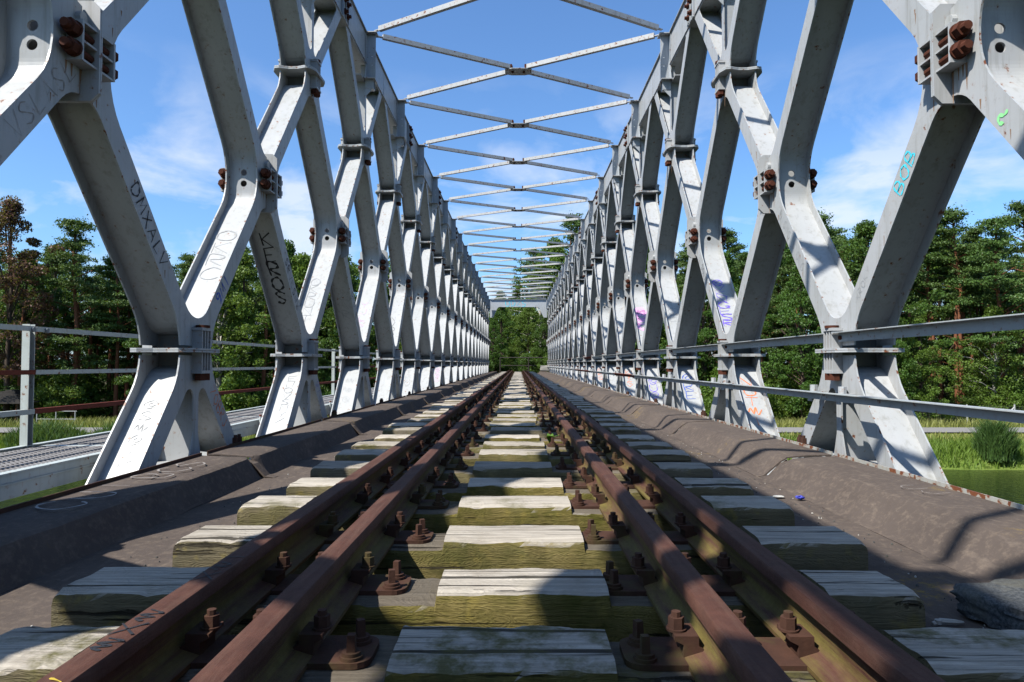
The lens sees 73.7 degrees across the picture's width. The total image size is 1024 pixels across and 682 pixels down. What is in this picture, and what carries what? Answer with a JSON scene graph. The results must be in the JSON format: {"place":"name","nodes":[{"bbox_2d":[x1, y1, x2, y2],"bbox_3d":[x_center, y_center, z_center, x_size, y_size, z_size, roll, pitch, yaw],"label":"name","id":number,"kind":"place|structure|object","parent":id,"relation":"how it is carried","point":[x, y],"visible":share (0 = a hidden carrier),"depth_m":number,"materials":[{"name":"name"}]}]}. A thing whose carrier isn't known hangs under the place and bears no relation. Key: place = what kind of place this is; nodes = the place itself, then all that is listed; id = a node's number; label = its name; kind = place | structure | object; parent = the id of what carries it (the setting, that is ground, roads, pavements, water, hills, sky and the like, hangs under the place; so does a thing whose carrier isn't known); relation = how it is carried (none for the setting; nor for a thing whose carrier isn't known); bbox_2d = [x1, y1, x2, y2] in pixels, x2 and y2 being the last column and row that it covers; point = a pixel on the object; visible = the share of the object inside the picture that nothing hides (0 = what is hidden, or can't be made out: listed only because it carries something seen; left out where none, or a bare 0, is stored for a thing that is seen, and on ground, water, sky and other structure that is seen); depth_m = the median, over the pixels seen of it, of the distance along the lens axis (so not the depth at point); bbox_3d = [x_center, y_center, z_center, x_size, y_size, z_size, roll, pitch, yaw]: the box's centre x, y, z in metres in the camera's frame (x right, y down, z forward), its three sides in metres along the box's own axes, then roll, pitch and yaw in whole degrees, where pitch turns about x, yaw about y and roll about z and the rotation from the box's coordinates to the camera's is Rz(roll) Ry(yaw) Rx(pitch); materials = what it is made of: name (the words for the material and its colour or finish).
{"place":"outdoors","nodes":[
{"label":"outdoors","id":0,"kind":"place"},
{"bbox_2d":[0,469,1023,508],"bbox_3d":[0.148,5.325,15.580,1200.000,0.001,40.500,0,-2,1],"label":"water","id":1,"kind":"structure","parent":0,"point":[1007,485],"depth_m":27.18,"materials":[{"name":"green liquid"}]},
{"bbox_2d":[0,415,1023,441],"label":"meadow grass","id":2,"kind":"structure","parent":0,"point":[88,422],"depth_m":39.91,"materials":[{"name":"green plant"}]},
{"bbox_2d":[0,364,1023,469],"bbox_3d":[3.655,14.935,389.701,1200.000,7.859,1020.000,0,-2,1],"label":"ground","id":3,"kind":"structure","parent":0,"point":[947,467],"depth_m":31.50,"materials":[{"name":"green plant"}]},
{"bbox_2d":[0,390,50,421],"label":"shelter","id":4,"kind":"object","parent":3,"relation":"on","point":[10,396],"visible":0.48,"depth_m":41.38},
{"bbox_2d":[0,195,72,419],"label":"broadleaf tree","id":5,"kind":"object","parent":3,"relation":"on","point":[10,213],"visible":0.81,"depth_m":42.59,"materials":[{"name":"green plant"}]},
{"bbox_2d":[0,250,84,405],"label":"broadleaf tree","id":6,"kind":"object","parent":3,"relation":"on","point":[66,320],"visible":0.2,"depth_m":45.04,"materials":[{"name":"green plant"}]},
{"bbox_2d":[3,416,90,447],"bbox_3d":[-22.851,4.445,33.707,4.427,1.756,2.550,0,-2,1],"label":"reed clump","id":7,"kind":"object","parent":3,"relation":"on","point":[44,431],"visible":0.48,"depth_m":33.21,"materials":[{"name":"green plant"}]},
{"bbox_2d":[3,251,108,384],"bbox_3d":[-32.263,-0.655,48.808,7.594,12.228,7.695,-1,-2,23],"label":"broadleaf tree","id":8,"kind":"object","parent":3,"relation":"on","point":[50,287],"visible":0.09,"depth_m":48.66,"materials":[{"name":"green plant"}]},
{"bbox_2d":[35,373,105,417],"bbox_3d":[-29.135,3.790,45.422,5.911,4.095,4.937,-2,-3,42],"label":"shrub","id":9,"kind":"object","parent":3,"relation":"on","point":[96,412],"visible":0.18,"depth_m":44.62,"materials":[{"name":"green plant"}]},
{"bbox_2d":[33,366,112,421],"bbox_3d":[-28.213,3.652,43.801,5.205,4.102,4.321,1,-2,-32],"label":"shrub","id":10,"kind":"object","parent":3,"relation":"on","point":[66,389],"visible":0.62,"depth_m":43.04,"materials":[{"name":"green plant"}]},
{"bbox_2d":[19,214,129,420],"bbox_3d":[-27.653,-1.476,43.787,5.500,13.534,6.364,-2,-3,43],"label":"pine tree","id":11,"kind":"object","parent":3,"relation":"on","point":[78,243],"visible":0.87,"depth_m":43.47,"materials":[{"name":"green plant"}]},
{"bbox_2d":[53,373,123,417],"bbox_3d":[-28.674,3.883,45.650,4.707,3.905,5.636,0,-2,-8],"label":"shrub","id":12,"kind":"object","parent":3,"relation":"on","point":[110,392],"visible":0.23,"depth_m":46.00,"materials":[{"name":"green plant"}]},
{"bbox_2d":[72,275,121,402],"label":"pine tree","id":13,"kind":"object","parent":3,"relation":"on","point":[99,342],"visible":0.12,"depth_m":47.64,"materials":[{"name":"green plant"}]},
{"bbox_2d":[78,254,141,417],"bbox_3d":[-25.963,-0.372,45.250,4.444,11.337,4.506,0,-2,-9],"label":"pine tree","id":14,"kind":"object","parent":3,"relation":"on","point":[117,345],"visible":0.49,"depth_m":45.12,"materials":[{"name":"green plant"}]},
{"bbox_2d":[102,309,141,387],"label":"pine tree","id":15,"kind":"object","parent":3,"relation":"on","point":[122,362],"visible":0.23,"depth_m":46.39,"materials":[{"name":"green plant"}]},
{"bbox_2d":[112,338,141,394],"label":"broadleaf tree","id":16,"kind":"object","parent":3,"relation":"on","point":[129,378],"visible":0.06,"depth_m":42.34,"materials":[{"name":"green plant"}]},
{"bbox_2d":[93,251,179,394],"bbox_3d":[-25.634,-0.691,50.291,7.748,12.312,7.646,-1,-2,28],"label":"broadleaf tree","id":17,"kind":"object","parent":3,"relation":"on","point":[121,388],"visible":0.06,"depth_m":48.43,"materials":[{"name":"green plant"}]},
{"bbox_2d":[172,251,195,286],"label":"pine tree","id":18,"kind":"object","parent":3,"relation":"on","point":[188,259],"visible":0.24,"depth_m":46.89,"materials":[{"name":"green plant"}]},
{"bbox_2d":[211,278,271,411],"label":"broadleaf tree","id":19,"kind":"object","parent":3,"relation":"on","point":[233,399],"visible":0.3,"depth_m":43.74,"materials":[{"name":"green plant"}]},
{"bbox_2d":[211,249,275,409],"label":"broadleaf tree","id":20,"kind":"object","parent":3,"relation":"on","point":[246,268],"visible":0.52,"depth_m":43.68,"materials":[{"name":"green plant"}]},
{"bbox_2d":[0,0,490,484],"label":"truss girder","id":21,"kind":"object","parent":3,"relation":"on","point":[58,59],"visible":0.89,"depth_m":7.17,"materials":[{"name":"grey metal"}]},
{"bbox_2d":[0,324,400,501],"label":"walkway","id":22,"kind":"structure","parent":21,"relation":"attached to","point":[28,465],"depth_m":5.05,"materials":[{"name":"grey metal"}]},
{"bbox_2d":[0,371,1023,634],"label":"bridge deck","id":23,"kind":"structure","parent":21,"relation":"attached to","point":[944,537],"depth_m":3.36,"materials":[{"name":"concrete"}]},
{"bbox_2d":[51,551,925,641],"bbox_3d":[-0.075,0.790,2.099,2.519,0.275,0.283,0,-2,0],"label":"sleeper","id":24,"kind":"object","parent":23,"relation":"on","point":[610,601],"visible":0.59,"depth_m":1.98,"materials":[{"name":"brown wood"}]},
{"bbox_2d":[310,452,712,482],"bbox_3d":[-0.005,0.867,4.478,2.565,0.275,0.278,0,-2,1],"label":"sleeper","id":25,"kind":"object","parent":23,"relation":"on","point":[462,471],"visible":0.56,"depth_m":4.37,"materials":[{"name":"grey wood"}]},
{"bbox_2d":[382,420,640,437],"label":"sleeper","id":26,"kind":"object","parent":23,"relation":"on","point":[483,431],"visible":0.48,"depth_m":6.85,"materials":[{"name":"grey wood"}]},
{"bbox_2d":[388,417,634,429],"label":"sleeper","id":27,"kind":"object","parent":23,"relation":"on","point":[543,425],"visible":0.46,"depth_m":7.43,"materials":[{"name":"grey wood"}]},
{"bbox_2d":[0,607,1023,681],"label":"sleeper","id":28,"kind":"object","parent":23,"relation":"on","point":[536,653],"visible":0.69,"depth_m":1.56,"materials":[{"name":"grey wood"}]},
{"bbox_2d":[351,433,672,452],"bbox_3d":[-0.002,0.908,5.686,2.621,0.275,0.280,0,-2,0],"label":"sleeper","id":29,"kind":"object","parent":23,"relation":"on","point":[474,447],"visible":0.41,"depth_m":5.59,"materials":[{"name":"grey wood"}]},
{"bbox_2d":[431,399,592,407],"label":"sleeper","id":30,"kind":"object","parent":23,"relation":"on","point":[505,404],"visible":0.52,"depth_m":11.09,"materials":[{"name":"grey wood"}]},
{"bbox_2d":[335,441,690,465],"bbox_3d":[0.005,0.885,5.108,2.600,0.275,0.275,0,-2,1],"label":"sleeper","id":31,"kind":"object","parent":23,"relation":"on","point":[470,457],"visible":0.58,"depth_m":5.00,"materials":[{"name":"grey wood"}]},
{"bbox_2d":[430,401,596,409],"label":"sleeper","id":32,"kind":"object","parent":23,"relation":"on","point":[531,408],"visible":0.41,"depth_m":10.51,"materials":[{"name":"grey wood"}]},
{"bbox_2d":[374,427,654,444],"bbox_3d":[0.022,0.929,6.256,2.529,0.275,0.276,0,-2,0],"label":"sleeper","id":33,"kind":"object","parent":23,"relation":"on","point":[479,440],"visible":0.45,"depth_m":6.15,"materials":[{"name":"grey wood"}]},
{"bbox_2d":[237,483,794,533],"bbox_3d":[0.016,0.824,3.278,2.570,0.275,0.274,0,-2,0],"label":"sleeper","id":34,"kind":"object","parent":23,"relation":"on","point":[440,513],"visible":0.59,"depth_m":3.16,"materials":[{"name":"grey wood"}]},
{"bbox_2d":[407,413,625,424],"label":"sleeper","id":35,"kind":"object","parent":23,"relation":"on","point":[487,421],"visible":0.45,"depth_m":8.01,"materials":[{"name":"grey wood"}]},
{"bbox_2d":[428,403,604,412],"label":"sleeper","id":36,"kind":"object","parent":23,"relation":"on","point":[536,410],"visible":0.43,"depth_m":9.91,"materials":[{"name":"grey wood"}]},
{"bbox_2d":[483,379,551,381],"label":"sleeper","id":37,"kind":"object","parent":23,"relation":"on","point":[517,381],"visible":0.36,"depth_m":25.50,"materials":[{"name":"grey wood"}]},
{"bbox_2d":[189,370,512,681],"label":"guard rail","id":38,"kind":"object","parent":37,"relation":"on","point":[260,646],"visible":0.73,"depth_m":1.79,"materials":[{"name":"metal"}]},
{"bbox_2d":[523,370,792,681],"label":"guard rail","id":39,"kind":"object","parent":37,"relation":"on","point":[734,650],"visible":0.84,"depth_m":1.78,"materials":[{"name":"metal"}]},
{"bbox_2d":[526,370,945,681],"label":"running rail","id":40,"kind":"object","parent":37,"relation":"on","point":[850,645],"visible":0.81,"depth_m":1.80,"materials":[{"name":"metal"}]},
{"bbox_2d":[414,409,621,420],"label":"sleeper","id":41,"kind":"object","parent":23,"relation":"on","point":[491,417],"visible":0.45,"depth_m":8.63,"materials":[{"name":"grey wood"}]},
{"bbox_2d":[423,406,614,416],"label":"sleeper","id":42,"kind":"object","parent":23,"relation":"on","point":[538,413],"visible":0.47,"depth_m":9.29,"materials":[{"name":"grey wood"}]},
{"bbox_2d":[172,511,867,578],"bbox_3d":[0.027,0.805,2.658,2.575,0.275,0.277,0,-2,0],"label":"sleeper","id":43,"kind":"object","parent":23,"relation":"on","point":[421,551],"visible":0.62,"depth_m":2.54,"materials":[{"name":"brown wood"}]},
{"bbox_2d":[286,467,753,501],"bbox_3d":[0.041,0.850,3.848,2.550,0.275,0.274,0,-2,0],"label":"sleeper","id":44,"kind":"object","parent":23,"relation":"on","point":[452,489],"visible":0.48,"depth_m":3.75,"materials":[{"name":"grey wood"}]},
{"bbox_2d":[949,578,1023,629],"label":"stone","id":45,"kind":"object","parent":23,"relation":"on","point":[997,604],"visible":0.97,"depth_m":2.02,"materials":[{"name":"stone"}]},
{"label":"sleeper","id":46,"kind":"object","parent":23,"relation":"on","visible":0},
{"bbox_2d":[36,370,509,681],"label":"running rail","id":47,"kind":"object","parent":46,"relation":"on","point":[233,589],"visible":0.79,"depth_m":1.81,"materials":[{"name":"metal"}]},
{"bbox_2d":[472,255,563,263],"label":"wind brace","id":48,"kind":"object","parent":21,"relation":"attached to","point":[510,258],"visible":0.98,"depth_m":34.59,"materials":[{"name":"paint"}]},
{"bbox_2d":[378,33,658,99],"bbox_3d":[0.115,-4.908,12.392,4.606,0.134,2.673,0,-2,1],"label":"wind brace","id":49,"kind":"object","parent":21,"relation":"attached to","point":[525,70],"visible":0.99,"depth_m":12.12,"materials":[{"name":"paint"}]},
{"bbox_2d":[407,99,629,144],"bbox_3d":[0.141,-4.814,15.190,4.606,0.134,2.673,0,-2,1],"label":"wind brace","id":50,"kind":"object","parent":21,"relation":"attached to","point":[524,124],"visible":0.99,"depth_m":14.94,"materials":[{"name":"paint"}]},
{"bbox_2d":[374,0,662,31],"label":"wind brace","id":51,"kind":"object","parent":21,"relation":"attached to","point":[458,3],"visible":1,"depth_m":10.39,"materials":[{"name":"paint"}]},
{"bbox_2d":[426,144,610,175],"bbox_3d":[0.167,-4.720,17.988,4.606,0.134,2.673,0,-2,1],"label":"wind brace","id":52,"kind":"object","parent":21,"relation":"attached to","point":[527,160],"visible":0.98,"depth_m":17.76,"materials":[{"name":"paint"}]},
{"bbox_2d":[439,176,597,199],"bbox_3d":[0.193,-4.626,20.787,4.606,0.134,2.673,0,-2,1],"label":"wind brace","id":53,"kind":"object","parent":21,"relation":"attached to","point":[513,188],"visible":0.98,"depth_m":20.55,"materials":[{"name":"paint"}]},
{"bbox_2d":[490,299,546,317],"bbox_3d":[0.537,-2.746,57.472,4.800,1.540,0.240,0,-2,1],"label":"portal frame","id":54,"kind":"object","parent":21,"relation":"attached to","point":[495,304],"visible":0.96,"depth_m":57.47,"materials":[{"name":"grey paint"}]},
{"bbox_2d":[463,233,573,244],"bbox_3d":[0.272,-4.345,29.181,4.606,0.134,2.673,0,-2,1],"label":"wind brace","id":55,"kind":"object","parent":21,"relation":"attached to","point":[515,239],"visible":0.98,"depth_m":29.01,"materials":[{"name":"paint"}]},
{"bbox_2d":[468,245,568,254],"bbox_3d":[0.298,-4.251,31.980,4.606,0.134,2.673,0,-2,1],"label":"wind brace","id":56,"kind":"object","parent":21,"relation":"attached to","point":[513,249],"visible":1,"depth_m":31.79,"materials":[{"name":"paint"}]},
{"bbox_2d":[450,199,587,218],"bbox_3d":[0.220,-4.532,23.585,4.606,0.134,2.673,0,-2,1],"label":"wind brace","id":57,"kind":"object","parent":21,"relation":"attached to","point":[526,209],"visible":0.97,"depth_m":23.39,"materials":[{"name":"paint"}]},
{"bbox_2d":[458,218,580,232],"bbox_3d":[0.246,-4.439,26.383,4.606,0.134,2.673,0,-2,1],"label":"wind brace","id":58,"kind":"object","parent":21,"relation":"attached to","point":[509,225],"visible":0.99,"depth_m":26.18,"materials":[{"name":"paint"}]},
{"bbox_2d":[235,252,338,392],"bbox_3d":[-16.088,-0.493,50.106,8.576,12.179,8.225,1,-2,-17],"label":"broadleaf tree","id":59,"kind":"object","parent":3,"relation":"on","point":[300,264],"visible":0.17,"depth_m":49.69,"materials":[{"name":"green plant"}]},
{"bbox_2d":[317,262,377,395],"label":"broadleaf tree","id":60,"kind":"object","parent":3,"relation":"on","point":[331,335],"visible":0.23,"depth_m":47.10,"materials":[{"name":"green plant"}]},
{"bbox_2d":[489,320,509,370],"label":"broadleaf tree","id":61,"kind":"object","parent":3,"relation":"on","point":[494,329],"visible":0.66,"depth_m":62.70,"materials":[{"name":"green plant"}]},
{"bbox_2d":[489,298,522,364],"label":"broadleaf tree","id":62,"kind":"object","parent":3,"relation":"on","point":[501,314],"visible":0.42,"depth_m":66.77,"materials":[{"name":"green plant"}]},
{"bbox_2d":[503,307,547,368],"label":"broadleaf tree","id":63,"kind":"object","parent":3,"relation":"on","point":[527,312],"visible":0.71,"depth_m":65.44,"materials":[{"name":"green plant"}]},
{"bbox_2d":[510,353,541,371],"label":"shrub","id":64,"kind":"object","parent":3,"relation":"on","point":[523,361],"visible":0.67,"depth_m":63.06,"materials":[{"name":"green plant"}]},
{"bbox_2d":[502,262,555,358],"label":"broadleaf tree","id":65,"kind":"object","parent":3,"relation":"on","point":[535,309],"visible":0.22,"depth_m":70.86,"materials":[{"name":"green plant"}]},
{"bbox_2d":[513,249,546,326],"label":"pine tree","id":66,"kind":"object","parent":3,"relation":"on","point":[524,263],"visible":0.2,"depth_m":79.70,"materials":[{"name":"green plant"}]},
{"bbox_2d":[503,236,567,346],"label":"broadleaf tree","id":67,"kind":"object","parent":3,"relation":"on","point":[558,250],"visible":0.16,"depth_m":77.61,"materials":[{"name":"green plant"}]},
{"bbox_2d":[532,315,547,369],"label":"broadleaf tree","id":68,"kind":"object","parent":3,"relation":"on","point":[541,328],"visible":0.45,"depth_m":63.61,"materials":[{"name":"green plant"}]},
{"bbox_2d":[547,210,583,294],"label":"pine tree","id":69,"kind":"object","parent":3,"relation":"on","point":[570,226],"visible":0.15,"depth_m":83.66,"materials":[{"name":"green plant"}]},
{"bbox_2d":[659,291,718,407],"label":"broadleaf tree","id":70,"kind":"object","parent":3,"relation":"on","point":[705,334],"visible":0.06,"depth_m":48.71,"materials":[{"name":"green plant"}]},
{"bbox_2d":[723,227,747,279],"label":"pine tree","id":71,"kind":"object","parent":3,"relation":"on","point":[730,246],"visible":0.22,"depth_m":61.12,"materials":[{"name":"green plant"}]},
{"bbox_2d":[700,366,775,415],"bbox_3d":[13.497,3.528,43.952,5.526,4.354,4.587,1,-2,-30],"label":"shrub","id":72,"kind":"object","parent":3,"relation":"on","point":[707,404],"visible":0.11,"depth_m":43.77,"materials":[{"name":"green plant"}]},
{"bbox_2d":[696,251,782,400],"bbox_3d":[15.048,-0.573,49.638,7.068,12.054,6.828,1,-2,-15],"label":"broadleaf tree","id":73,"kind":"object","parent":3,"relation":"on","point":[729,259],"visible":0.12,"depth_m":49.01,"materials":[{"name":"green plant"}]},
{"bbox_2d":[760,285,790,377],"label":"pine tree","id":74,"kind":"object","parent":3,"relation":"on","point":[769,349],"visible":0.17,"depth_m":46.02,"materials":[{"name":"green plant"}]},
{"bbox_2d":[763,376,798,420],"bbox_3d":[17.025,3.993,45.038,3.582,3.400,4.314,-1,-2,15],"label":"shrub","id":75,"kind":"object","parent":3,"relation":"on","point":[778,404],"visible":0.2,"depth_m":43.98,"materials":[{"name":"green plant"}]},
{"bbox_2d":[546,0,1023,483],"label":"truss girder","id":76,"kind":"object","parent":3,"relation":"on","point":[969,62],"visible":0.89,"depth_m":7.29,"materials":[{"name":"grey metal"}]},
{"bbox_2d":[548,313,1023,423],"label":"handrail","id":77,"kind":"object","parent":76,"relation":"attached to","point":[995,323],"visible":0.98,"depth_m":4.51,"materials":[{"name":"metal"}]},
{"bbox_2d":[768,252,802,363],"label":"pine tree","id":78,"kind":"object","parent":3,"relation":"on","point":[782,272],"visible":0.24,"depth_m":49.05,"materials":[{"name":"green plant"}]},
{"bbox_2d":[764,286,816,379],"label":"pine tree","id":79,"kind":"object","parent":3,"relation":"on","point":[785,348],"visible":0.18,"depth_m":47.43,"materials":[{"name":"green plant"}]},
{"bbox_2d":[763,242,817,381],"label":"broadleaf tree","id":80,"kind":"object","parent":3,"relation":"on","point":[791,258],"visible":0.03,"depth_m":50.16,"materials":[{"name":"green plant"}]},
{"bbox_2d":[772,377,809,421],"bbox_3d":[18.506,3.978,44.230,4.245,3.346,3.524,-2,-3,44],"label":"shrub","id":81,"kind":"object","parent":3,"relation":"on","point":[793,384],"visible":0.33,"depth_m":43.99,"materials":[{"name":"green plant"}]},
{"bbox_2d":[761,265,823,418],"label":"broadleaf tree","id":82,"kind":"object","parent":3,"relation":"on","point":[803,372],"visible":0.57,"depth_m":43.38,"materials":[{"name":"green plant"}]},
{"bbox_2d":[787,207,859,333],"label":"pine tree","id":83,"kind":"object","parent":3,"relation":"on","point":[824,217],"visible":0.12,"depth_m":46.87,"materials":[{"name":"green plant"}]},
{"bbox_2d":[795,219,951,400],"bbox_3d":[22.697,-1.404,44.676,8.268,13.314,8.379,0,-2,-3],"label":"broadleaf tree","id":84,"kind":"object","parent":3,"relation":"on","point":[866,229],"visible":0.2,"depth_m":44.02,"materials":[{"name":"green plant"}]},
{"bbox_2d":[893,339,922,399],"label":"broadleaf tree","id":85,"kind":"object","parent":3,"relation":"on","point":[908,363],"visible":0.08,"depth_m":41.29,"materials":[{"name":"green plant"}]},
{"bbox_2d":[896,316,962,422],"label":"broadleaf tree","id":86,"kind":"object","parent":3,"relation":"on","point":[911,341],"visible":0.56,"depth_m":41.49,"materials":[{"name":"green plant"}]},
{"bbox_2d":[909,221,960,397],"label":"pine tree","id":87,"kind":"object","parent":3,"relation":"on","point":[920,274],"visible":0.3,"depth_m":46.28,"materials":[{"name":"green plant"}]},
{"bbox_2d":[911,265,986,399],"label":"broadleaf tree","id":88,"kind":"object","parent":3,"relation":"on","point":[949,348],"visible":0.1,"depth_m":55.24,"materials":[{"name":"green plant"}]},
{"bbox_2d":[912,202,1002,358],"bbox_3d":[30.298,-1.973,45.871,5.749,14.667,5.830,1,-2,-30],"label":"pine tree","id":89,"kind":"object","parent":3,"relation":"on","point":[952,216],"visible":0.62,"depth_m":45.66,"materials":[{"name":"green plant"}]},
{"bbox_2d":[930,244,990,394],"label":"pine tree","id":90,"kind":"object","parent":3,"relation":"on","point":[966,309],"visible":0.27,"depth_m":46.10,"materials":[{"name":"green plant"}]},
{"bbox_2d":[948,383,1004,421],"bbox_3d":[29.368,4.112,43.073,3.092,2.936,3.725,1,-2,-25],"label":"shrub","id":91,"kind":"object","parent":3,"relation":"on","point":[970,391],"visible":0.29,"depth_m":43.06,"materials":[{"name":"green plant"}]},
{"bbox_2d":[952,223,1009,386],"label":"pine tree","id":92,"kind":"object","parent":3,"relation":"on","point":[972,236],"visible":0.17,"depth_m":48.74,"materials":[{"name":"green plant"}]},
{"bbox_2d":[943,210,1023,404],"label":"pine tree","id":93,"kind":"object","parent":3,"relation":"on","point":[1000,242],"visible":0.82,"depth_m":43.03,"materials":[{"name":"green plant"}]},
{"bbox_2d":[943,304,1023,410],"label":"broadleaf tree","id":94,"kind":"object","parent":3,"relation":"on","point":[992,310],"visible":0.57,"depth_m":42.90,"materials":[{"name":"green plant"}]},
{"bbox_2d":[946,360,1023,405],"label":"shrub","id":95,"kind":"object","parent":3,"relation":"on","point":[993,396],"visible":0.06,"depth_m":44.30,"materials":[{"name":"green plant"}]},
{"bbox_2d":[967,418,1023,461],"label":"reed clump","id":96,"kind":"object","parent":3,"relation":"on","point":[995,441],"visible":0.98,"depth_m":31.16,"materials":[{"name":"green plant"}]},
{"bbox_2d":[970,375,1023,420],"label":"shrub","id":97,"kind":"object","parent":3,"relation":"on","point":[1018,395],"visible":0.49,"depth_m":42.34,"materials":[{"name":"green plant"}]},
{"bbox_2d":[976,271,1023,372],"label":"pine tree","id":98,"kind":"object","parent":3,"relation":"on","point":[1006,304],"visible":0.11,"depth_m":45.71,"materials":[{"name":"green plant"}]},
{"bbox_2d":[980,199,1023,387],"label":"pine tree","id":99,"kind":"object","parent":3,"relation":"on","point":[1017,207],"visible":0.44,"depth_m":46.82,"materials":[{"name":"green plant"}]},
{"bbox_2d":[0,427,1023,431],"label":"path","id":100,"kind":"structure","parent":0,"point":[800,429],"depth_m":38.02,"materials":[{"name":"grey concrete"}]},
{"bbox_2d":[0,0,1023,363],"label":"sky","id":101,"kind":"structure","parent":0,"point":[164,113],"materials":[{"name":"blue"}]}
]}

